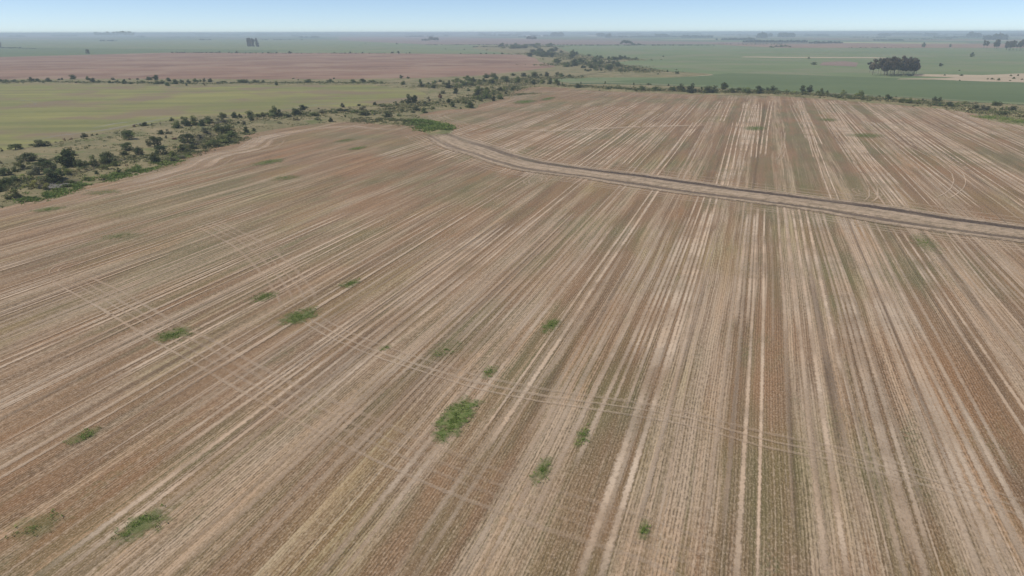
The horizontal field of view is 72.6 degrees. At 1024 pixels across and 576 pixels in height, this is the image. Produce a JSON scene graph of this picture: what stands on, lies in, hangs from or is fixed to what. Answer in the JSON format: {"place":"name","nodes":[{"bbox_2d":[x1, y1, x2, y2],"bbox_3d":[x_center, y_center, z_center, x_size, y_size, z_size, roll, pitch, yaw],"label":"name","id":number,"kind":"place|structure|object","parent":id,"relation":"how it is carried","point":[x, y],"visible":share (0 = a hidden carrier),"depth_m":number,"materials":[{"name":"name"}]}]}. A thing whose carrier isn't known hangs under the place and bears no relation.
{"place":"outdoors","nodes":[
{"label":"outdoors","id":0,"kind":"place"},
{"bbox_2d":[0,36,64,37],"bbox_3d":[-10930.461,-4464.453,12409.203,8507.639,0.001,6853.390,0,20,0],"label":"pink field","id":1,"kind":"structure","parent":0,"point":[32,37],"depth_m":10908.27,"materials":[{"name":"soil"}]},
{"bbox_2d":[48,183,71,187],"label":"pond","id":2,"kind":"structure","parent":0,"point":[56,185],"depth_m":315.78,"materials":[{"name":"liquid"}]},
{"bbox_2d":[6,35,175,36],"bbox_3d":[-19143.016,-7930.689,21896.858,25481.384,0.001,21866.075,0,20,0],"label":"pale field","id":3,"kind":"structure","parent":0,"point":[99,35],"depth_m":18064.00,"materials":[{"name":"soil"}]},
{"bbox_2d":[0,48,299,56],"bbox_3d":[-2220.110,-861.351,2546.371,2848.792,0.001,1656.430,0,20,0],"label":"dark green field","id":4,"kind":"structure","parent":0,"point":[11,52],"depth_m":2584.51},
{"bbox_2d":[0,83,426,150],"bbox_3d":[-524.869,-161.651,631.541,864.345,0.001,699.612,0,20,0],"label":"ripening field","id":5,"kind":"structure","parent":0,"point":[32,113],"depth_m":688.35,"materials":[{"name":"plant"}]},
{"bbox_2d":[0,40,508,53],"bbox_3d":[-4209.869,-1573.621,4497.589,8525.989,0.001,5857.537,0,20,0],"label":"green field","id":6,"kind":"structure","parent":0,"point":[321,46],"depth_m":3641.75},
{"bbox_2d":[0,53,555,79],"bbox_3d":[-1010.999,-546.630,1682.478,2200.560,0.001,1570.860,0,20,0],"label":"ploughed field","id":7,"kind":"structure","parent":0,"point":[259,65],"depth_m":1445.40,"materials":[{"name":"soil"}]},
{"bbox_2d":[0,87,1023,575],"bbox_3d":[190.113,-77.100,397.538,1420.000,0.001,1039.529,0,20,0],"label":"stubble field","id":8,"kind":"structure","parent":0,"point":[256,513],"depth_m":147.49,"materials":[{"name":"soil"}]},
{"bbox_2d":[4,508,62,539],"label":"weed patch","id":9,"kind":"object","parent":8,"relation":"on","point":[35,525],"visible":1,"depth_m":97.28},
{"bbox_2d":[30,207,58,210],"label":"weed patch","id":10,"kind":"object","parent":8,"relation":"on","point":[51,208],"visible":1,"depth_m":272.90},
{"bbox_2d":[62,426,100,444],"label":"weed patch","id":11,"kind":"object","parent":8,"relation":"on","point":[88,433],"visible":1,"depth_m":119.38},
{"bbox_2d":[111,503,167,539],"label":"weed patch","id":12,"kind":"object","parent":8,"relation":"on","point":[141,523],"visible":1,"depth_m":97.77,"materials":[{"name":"plant"}]},
{"bbox_2d":[158,327,191,342],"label":"weed patch","id":13,"kind":"object","parent":8,"relation":"on","point":[171,335],"visible":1,"depth_m":159.22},
{"bbox_2d":[250,291,277,301],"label":"weed patch","id":14,"kind":"object","parent":8,"relation":"on","point":[262,296],"visible":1,"depth_m":182.04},
{"bbox_2d":[256,159,283,164],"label":"weed patch","id":15,"kind":"object","parent":8,"relation":"on","point":[269,161],"visible":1,"depth_m":372.61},
{"bbox_2d":[281,307,316,324],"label":"weed patch","id":16,"kind":"object","parent":8,"relation":"on","point":[297,315],"visible":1,"depth_m":169.30,"materials":[{"name":"plant"}]},
{"bbox_2d":[433,395,478,441],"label":"weed patch","id":17,"kind":"object","parent":8,"relation":"on","point":[455,415],"visible":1,"depth_m":124.66,"materials":[{"name":"plant"}]},
{"bbox_2d":[529,458,550,483],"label":"weed patch","id":18,"kind":"object","parent":8,"relation":"on","point":[542,468],"visible":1,"depth_m":109.77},
{"bbox_2d":[542,319,559,331],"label":"weed patch","id":19,"kind":"object","parent":8,"relation":"on","point":[551,325],"visible":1,"depth_m":163.83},
{"bbox_2d":[574,423,588,447],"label":"weed patch","id":20,"kind":"object","parent":8,"relation":"on","point":[583,433],"visible":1,"depth_m":119.17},
{"bbox_2d":[639,522,650,539],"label":"weed patch","id":21,"kind":"object","parent":8,"relation":"on","point":[643,529],"visible":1,"depth_m":96.54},
{"bbox_2d":[0,45,1023,207],"bbox_3d":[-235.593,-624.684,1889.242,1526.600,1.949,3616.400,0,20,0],"label":"creek land","id":22,"kind":"structure","parent":0,"point":[96,148],"depth_m":594.78,"materials":[{"name":"plant"}]},
{"bbox_2d":[0,184,6,191],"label":"shrub","id":23,"kind":"object","parent":22,"relation":"on","point":[2,189],"visible":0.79,"depth_m":298.88,"materials":[{"name":"green plant"}]},
{"bbox_2d":[0,168,11,174],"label":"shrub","id":24,"kind":"object","parent":22,"relation":"on","point":[3,171],"visible":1,"depth_m":332.35,"materials":[{"name":"green plant"}]},
{"bbox_2d":[0,178,12,185],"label":"shrub","id":25,"kind":"object","parent":22,"relation":"on","point":[3,181],"visible":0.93,"depth_m":310.06,"materials":[{"name":"green plant"}]},
{"bbox_2d":[4,176,19,181],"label":"shrub","id":26,"kind":"object","parent":22,"relation":"on","point":[13,178],"visible":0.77,"depth_m":317.29,"materials":[{"name":"green plant"}]},
{"bbox_2d":[4,188,20,198],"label":"shrub","id":27,"kind":"object","parent":22,"relation":"on","point":[13,194],"visible":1,"depth_m":288.33,"materials":[{"name":"green plant"}]},
{"bbox_2d":[7,144,23,149],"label":"thorn tree","id":28,"kind":"object","parent":22,"relation":"on","point":[17,146],"visible":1,"depth_m":403.14,"materials":[{"name":"green plant"}]},
{"bbox_2d":[13,159,31,169],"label":"bushy tree","id":29,"kind":"object","parent":22,"relation":"on","point":[20,165],"visible":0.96,"depth_m":346.06,"materials":[{"name":"green plant"}]},
{"bbox_2d":[19,174,31,180],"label":"shrub","id":30,"kind":"object","parent":22,"relation":"on","point":[24,177],"visible":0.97,"depth_m":320.65,"materials":[{"name":"green plant"}]},
{"bbox_2d":[14,152,37,161],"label":"thorn tree","id":31,"kind":"object","parent":22,"relation":"on","point":[31,157],"visible":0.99,"depth_m":367.72,"materials":[{"name":"green plant"}]},
{"bbox_2d":[27,165,39,175],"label":"shrub","id":32,"kind":"object","parent":22,"relation":"on","point":[35,170],"visible":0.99,"depth_m":332.22,"materials":[{"name":"green plant"}]},
{"bbox_2d":[27,180,48,189],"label":"shrub","id":33,"kind":"object","parent":22,"relation":"on","point":[46,185],"visible":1,"depth_m":303.14,"materials":[{"name":"green plant"}]},
{"bbox_2d":[29,140,50,146],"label":"shrub","id":34,"kind":"object","parent":22,"relation":"on","point":[40,143],"visible":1,"depth_m":417.37,"materials":[{"name":"green plant"}]},
{"bbox_2d":[31,158,51,163],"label":"shrub","id":35,"kind":"object","parent":22,"relation":"on","point":[41,159],"visible":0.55,"depth_m":361.82,"materials":[{"name":"green plant"}]},
{"bbox_2d":[33,160,56,170],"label":"thorn tree","id":36,"kind":"object","parent":22,"relation":"on","point":[44,163],"visible":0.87,"depth_m":341.45,"materials":[{"name":"green plant"}]},
{"bbox_2d":[38,168,62,181],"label":"shrub","id":37,"kind":"object","parent":22,"relation":"on","point":[50,175],"visible":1,"depth_m":321.73,"materials":[{"name":"green plant"}]},
{"bbox_2d":[51,148,75,167],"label":"leafy tree","id":38,"kind":"object","parent":22,"relation":"on","point":[66,161],"visible":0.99,"depth_m":351.96,"materials":[{"name":"green plant"}]},
{"bbox_2d":[55,167,71,174],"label":"shrub","id":39,"kind":"object","parent":22,"relation":"on","point":[65,170],"visible":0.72,"depth_m":333.18,"materials":[{"name":"green plant"}]},
{"bbox_2d":[73,159,85,166],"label":"shrub","id":40,"kind":"object","parent":22,"relation":"on","point":[79,164],"visible":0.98,"depth_m":352.97,"materials":[{"name":"green plant"}]},
{"bbox_2d":[84,155,97,165],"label":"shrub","id":41,"kind":"object","parent":22,"relation":"on","point":[93,162],"visible":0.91,"depth_m":358.82,"materials":[{"name":"green plant"}]},
{"bbox_2d":[7,154,196,204],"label":"weed strip","id":42,"kind":"object","parent":22,"relation":"on","point":[80,184],"visible":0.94,"depth_m":325.84,"materials":[{"name":"plant"}]},
{"bbox_2d":[99,164,111,169],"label":"shrub","id":43,"kind":"object","parent":22,"relation":"on","point":[101,166],"visible":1,"depth_m":345.61,"materials":[{"name":"green plant"}]},
{"bbox_2d":[98,151,116,163],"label":"thorn tree","id":44,"kind":"object","parent":22,"relation":"on","point":[105,156],"visible":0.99,"depth_m":367.37,"materials":[{"name":"green plant"}]},
{"bbox_2d":[1,120,242,196],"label":"undergrowth","id":45,"kind":"object","parent":22,"relation":"on","point":[205,139],"visible":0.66,"depth_m":379.40,"materials":[{"name":"plant"}]},
{"bbox_2d":[120,142,133,150],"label":"thorn tree","id":46,"kind":"object","parent":22,"relation":"on","point":[124,145],"visible":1,"depth_m":399.43,"materials":[{"name":"green plant"}]},
{"bbox_2d":[121,130,134,138],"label":"thorn tree","id":47,"kind":"object","parent":22,"relation":"on","point":[127,133],"visible":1,"depth_m":439.05,"materials":[{"name":"green plant"}]},
{"bbox_2d":[132,146,142,154],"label":"thorn tree","id":48,"kind":"object","parent":22,"relation":"on","point":[138,151],"visible":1,"depth_m":387.74,"materials":[{"name":"green plant"}]},
{"bbox_2d":[145,136,162,146],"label":"thorn tree","id":49,"kind":"object","parent":22,"relation":"on","point":[156,140],"visible":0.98,"depth_m":412.45,"materials":[{"name":"green plant"}]},
{"bbox_2d":[149,153,160,161],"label":"leafy tree","id":50,"kind":"object","parent":22,"relation":"on","point":[153,158],"visible":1,"depth_m":365.89,"materials":[{"name":"green plant"}]},
{"bbox_2d":[154,145,166,153],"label":"thorn tree","id":51,"kind":"object","parent":22,"relation":"on","point":[158,148],"visible":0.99,"depth_m":389.88,"materials":[{"name":"green plant"}]},
{"bbox_2d":[171,120,180,128],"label":"shrub","id":52,"kind":"object","parent":22,"relation":"on","point":[176,124],"visible":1,"depth_m":494.81,"materials":[{"name":"green plant"}]},
{"bbox_2d":[172,144,188,150],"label":"shrub","id":53,"kind":"object","parent":22,"relation":"on","point":[180,147],"visible":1,"depth_m":403.27,"materials":[{"name":"green plant"}]},
{"bbox_2d":[180,117,190,125],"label":"leafy tree","id":54,"kind":"object","parent":22,"relation":"on","point":[184,121],"visible":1,"depth_m":507.77,"materials":[{"name":"green plant"}]},
{"bbox_2d":[177,133,196,142],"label":"thorn tree","id":55,"kind":"object","parent":22,"relation":"on","point":[190,136],"visible":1,"depth_m":427.68,"materials":[{"name":"green plant"}]},
{"bbox_2d":[190,115,197,124],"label":"leafy tree","id":56,"kind":"object","parent":22,"relation":"on","point":[193,120],"visible":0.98,"depth_m":511.08,"materials":[{"name":"green plant"}]},
{"bbox_2d":[0,80,398,84],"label":"undergrowth","id":57,"kind":"object","parent":22,"relation":"on","point":[147,82],"visible":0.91,"depth_m":941.20,"materials":[{"name":"plant"}]},
{"bbox_2d":[197,119,205,125],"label":"leafy tree","id":58,"kind":"object","parent":22,"relation":"on","point":[201,122],"visible":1,"depth_m":507.53,"materials":[{"name":"green plant"}]},
{"bbox_2d":[203,116,213,122],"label":"leafy tree","id":59,"kind":"object","parent":22,"relation":"on","point":[207,120],"visible":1,"depth_m":524.09,"materials":[{"name":"green plant"}]},
{"bbox_2d":[160,130,260,155],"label":"weed strip","id":60,"kind":"object","parent":22,"relation":"on","point":[234,140],"visible":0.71,"depth_m":429.84,"materials":[{"name":"plant"}]},
{"bbox_2d":[206,139,222,146],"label":"bushy tree","id":61,"kind":"object","parent":22,"relation":"on","point":[213,141],"visible":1,"depth_m":420.69,"materials":[{"name":"green plant"}]},
{"bbox_2d":[215,117,227,123],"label":"bushy tree","id":62,"kind":"object","parent":22,"relation":"on","point":[222,120],"visible":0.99,"depth_m":521.09,"materials":[{"name":"green plant"}]},
{"bbox_2d":[216,134,231,142],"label":"shrub","id":63,"kind":"object","parent":22,"relation":"on","point":[225,138],"visible":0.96,"depth_m":433.62,"materials":[{"name":"green plant"}]},
{"bbox_2d":[216,125,235,133],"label":"leafy tree","id":64,"kind":"object","parent":22,"relation":"on","point":[225,128],"visible":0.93,"depth_m":465.91,"materials":[{"name":"green plant"}]},
{"bbox_2d":[226,130,236,136],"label":"shrub","id":65,"kind":"object","parent":22,"relation":"on","point":[231,134],"visible":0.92,"depth_m":453.16,"materials":[{"name":"green plant"}]},
{"bbox_2d":[236,79,249,82],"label":"leafy tree","id":66,"kind":"object","parent":22,"relation":"on","point":[242,80],"visible":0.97,"depth_m":949.41,"materials":[{"name":"green plant"}]},
{"bbox_2d":[269,105,276,112],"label":"leafy tree","id":67,"kind":"object","parent":22,"relation":"on","point":[274,109],"visible":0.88,"depth_m":589.14,"materials":[{"name":"green plant"}]},
{"bbox_2d":[274,109,282,116],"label":"leafy tree","id":68,"kind":"object","parent":22,"relation":"on","point":[278,113],"visible":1,"depth_m":559.40,"materials":[{"name":"green plant"}]},
{"bbox_2d":[291,108,301,114],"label":"leafy tree","id":69,"kind":"object","parent":22,"relation":"on","point":[296,111],"visible":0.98,"depth_m":572.02,"materials":[{"name":"green plant"}]},
{"bbox_2d":[341,117,429,127],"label":"weed strip","id":70,"kind":"object","parent":22,"relation":"on","point":[362,119],"visible":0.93,"depth_m":535.04,"materials":[{"name":"plant"}]},
{"bbox_2d":[232,81,540,120],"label":"undergrowth","id":71,"kind":"object","parent":22,"relation":"on","point":[399,107],"visible":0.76,"depth_m":653.92,"materials":[{"name":"plant"}]},
{"bbox_2d":[381,111,392,117],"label":"shrub","id":72,"kind":"object","parent":22,"relation":"on","point":[386,114],"visible":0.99,"depth_m":555.72,"materials":[{"name":"green plant"}]},
{"bbox_2d":[404,94,412,103],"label":"leafy tree","id":73,"kind":"object","parent":22,"relation":"on","point":[409,99],"visible":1,"depth_m":659.65,"materials":[{"name":"green plant"}]},
{"bbox_2d":[402,118,458,131],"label":"reed bed","id":74,"kind":"object","parent":22,"relation":"on","point":[433,125],"visible":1,"depth_m":506.88,"materials":[{"name":"plant"}]},
{"bbox_2d":[465,101,474,107],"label":"leafy tree","id":75,"kind":"object","parent":22,"relation":"on","point":[470,105],"visible":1,"depth_m":633.88,"materials":[{"name":"green plant"}]},
{"bbox_2d":[474,86,483,91],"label":"leafy tree","id":76,"kind":"object","parent":22,"relation":"on","point":[478,89],"visible":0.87,"depth_m":775.25,"materials":[{"name":"green plant"}]},
{"bbox_2d":[402,75,598,88],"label":"undergrowth","id":77,"kind":"object","parent":22,"relation":"on","point":[511,80],"visible":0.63,"depth_m":952.71,"materials":[{"name":"plant"}]},
{"bbox_2d":[0,81,1023,207],"bbox_3d":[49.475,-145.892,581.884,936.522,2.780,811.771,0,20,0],"label":"undergrowth","id":78,"kind":"object","parent":22,"relation":"on","point":[116,132],"visible":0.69,"depth_m":505.87,"materials":[{"name":"plant"}]},
{"bbox_2d":[502,92,537,95],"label":"weed strip","id":79,"kind":"object","parent":22,"relation":"on","point":[519,94],"visible":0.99,"depth_m":771.39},
{"bbox_2d":[484,46,567,47],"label":"undergrowth","id":80,"kind":"object","parent":22,"relation":"on","point":[528,46],"visible":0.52,"depth_m":3176.30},
{"bbox_2d":[507,52,660,61],"bbox_3d":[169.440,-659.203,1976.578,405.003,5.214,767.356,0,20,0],"label":"undergrowth","id":81,"kind":"object","parent":22,"relation":"on","point":[565,54],"visible":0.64,"depth_m":1845.87,"materials":[{"name":"plant"}]},
{"bbox_2d":[518,62,682,72],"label":"undergrowth","id":82,"kind":"object","parent":22,"relation":"on","point":[640,68],"visible":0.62,"depth_m":1290.92,"materials":[{"name":"plant"}]},
{"bbox_2d":[686,83,696,92],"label":"leafy tree","id":83,"kind":"object","parent":22,"relation":"on","point":[690,90],"visible":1,"depth_m":778.28,"materials":[{"name":"green plant"}]},
{"bbox_2d":[702,86,711,92],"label":"leafy tree","id":84,"kind":"object","parent":22,"relation":"on","point":[707,89],"visible":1,"depth_m":776.41,"materials":[{"name":"green plant"}]},
{"bbox_2d":[720,82,728,89],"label":"upright tree","id":85,"kind":"object","parent":22,"relation":"on","point":[724,85],"visible":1,"depth_m":805.17,"materials":[{"name":"green plant"}]},
{"bbox_2d":[755,85,763,92],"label":"leafy tree","id":86,"kind":"object","parent":22,"relation":"on","point":[759,89],"visible":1,"depth_m":769.06,"materials":[{"name":"green plant"}]},
{"bbox_2d":[558,84,1023,119],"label":"undergrowth","id":87,"kind":"object","parent":22,"relation":"on","point":[1014,113],"visible":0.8,"depth_m":697.79,"materials":[{"name":"plant"}]},
{"bbox_2d":[977,104,989,110],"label":"shrub","id":88,"kind":"object","parent":22,"relation":"on","point":[984,107],"visible":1,"depth_m":596.79,"materials":[{"name":"green plant"}]},
{"bbox_2d":[962,114,1023,123],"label":"weed strip","id":89,"kind":"object","parent":22,"relation":"on","point":[1010,119],"visible":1,"depth_m":545.45,"materials":[{"name":"plant"}]},
{"bbox_2d":[990,101,1001,105],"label":"shrub","id":90,"kind":"object","parent":22,"relation":"on","point":[995,103],"visible":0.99,"depth_m":635.35,"materials":[{"name":"green plant"}]},
{"bbox_2d":[0,32,1023,111],"bbox_3d":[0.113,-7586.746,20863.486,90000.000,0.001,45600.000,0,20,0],"label":"ground","id":91,"kind":"structure","parent":0,"point":[835,37],"depth_m":8155.25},
{"bbox_2d":[0,36,908,53],"bbox_3d":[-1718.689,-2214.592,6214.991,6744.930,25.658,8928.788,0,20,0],"label":"field margin","id":92,"kind":"object","parent":91,"relation":"on","point":[339,53],"visible":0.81,"depth_m":3589.13,"materials":[{"name":"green plant"}]},
{"bbox_2d":[0,32,1023,37],"bbox_3d":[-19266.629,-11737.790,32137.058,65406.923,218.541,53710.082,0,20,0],"label":"horizon wood","id":93,"kind":"object","parent":91,"relation":"on","point":[529,33],"visible":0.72,"depth_m":15765.41,"materials":[{"name":"green plant"}]},
{"bbox_2d":[478,31,1008,42],"bbox_3d":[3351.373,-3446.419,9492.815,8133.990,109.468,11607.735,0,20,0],"label":"shelter belt","id":94,"kind":"object","parent":91,"relation":"on","point":[996,36],"visible":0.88,"depth_m":7771.77,"materials":[{"name":"green plant"}]},
{"bbox_2d":[0,0,1023,33],"label":"sky","id":95,"kind":"structure","parent":0,"point":[16,16],"materials":[{"name":"blue"}]},
{"bbox_2d":[339,37,744,44],"bbox_3d":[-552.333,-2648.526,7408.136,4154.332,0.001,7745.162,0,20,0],"label":"fallow field","id":96,"kind":"structure","parent":0,"point":[454,40],"depth_m":5115.12,"materials":[{"name":"soil"}]},
{"bbox_2d":[428,134,1023,241],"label":"farm track","id":97,"kind":"structure","parent":0,"point":[876,213],"depth_m":292.55,"materials":[{"name":"soil"}]},
{"bbox_2d":[551,45,1023,103],"bbox_3d":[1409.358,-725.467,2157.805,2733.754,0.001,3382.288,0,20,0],"label":"green field","id":98,"kind":"structure","parent":0,"point":[715,59],"depth_m":1675.76,"materials":[{"name":"plant"}]},
{"bbox_2d":[820,61,857,66],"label":"bare patch","id":99,"kind":"object","parent":98,"relation":"on","point":[844,63],"visible":0.98,"depth_m":1501.60,"materials":[{"name":"soil"}]},
{"bbox_2d":[869,59,878,74],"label":"eucalyptus tree","id":100,"kind":"object","parent":98,"relation":"on","point":[874,65],"visible":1,"depth_m":1092.14,"materials":[{"name":"green plant"}]},
{"bbox_2d":[883,59,888,75],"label":"eucalyptus tree","id":101,"kind":"object","parent":98,"relation":"on","point":[885,65],"visible":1,"depth_m":1065.77,"materials":[{"name":"green plant"}]},
{"bbox_2d":[891,59,898,75],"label":"eucalyptus tree","id":102,"kind":"object","parent":98,"relation":"on","point":[896,62],"visible":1,"depth_m":1065.35,"materials":[{"name":"green plant"}]},
{"bbox_2d":[895,58,903,74],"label":"eucalyptus tree","id":103,"kind":"object","parent":98,"relation":"on","point":[899,65],"visible":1,"depth_m":1062.51,"materials":[{"name":"green plant"}]},
{"bbox_2d":[901,59,906,72],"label":"eucalyptus tree","id":104,"kind":"object","parent":98,"relation":"on","point":[903,68],"visible":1,"depth_m":1062.92,"materials":[{"name":"green plant"}]},
{"bbox_2d":[904,61,909,74],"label":"eucalyptus tree","id":105,"kind":"object","parent":98,"relation":"on","point":[907,67],"visible":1,"depth_m":1067.42,"materials":[{"name":"green plant"}]},
{"bbox_2d":[607,73,1023,102],"bbox_3d":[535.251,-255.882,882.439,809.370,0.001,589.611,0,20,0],"label":"dark green field","id":106,"kind":"structure","parent":0,"point":[979,90],"depth_m":903.64,"materials":[{"name":"plant"}]},
{"bbox_2d":[760,57,882,57],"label":"dry grass strip","id":107,"kind":"object","parent":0,"point":[821,57],"visible":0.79,"depth_m":1851.74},
{"bbox_2d":[717,43,1023,47],"bbox_3d":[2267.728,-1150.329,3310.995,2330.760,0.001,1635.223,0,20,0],"label":"ploughed field","id":108,"kind":"structure","parent":0,"point":[856,45],"depth_m":3396.17,"materials":[{"name":"soil"}]},
{"bbox_2d":[843,42,922,43],"bbox_3d":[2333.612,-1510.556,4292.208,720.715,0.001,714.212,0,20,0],"label":"pale stubble field","id":109,"kind":"structure","parent":0,"point":[885,42],"depth_m":4344.73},
{"bbox_2d":[913,73,1023,81],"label":"dry grass field","id":110,"kind":"structure","parent":0,"point":[1004,77],"depth_m":1037.92,"materials":[{"name":"plant"}]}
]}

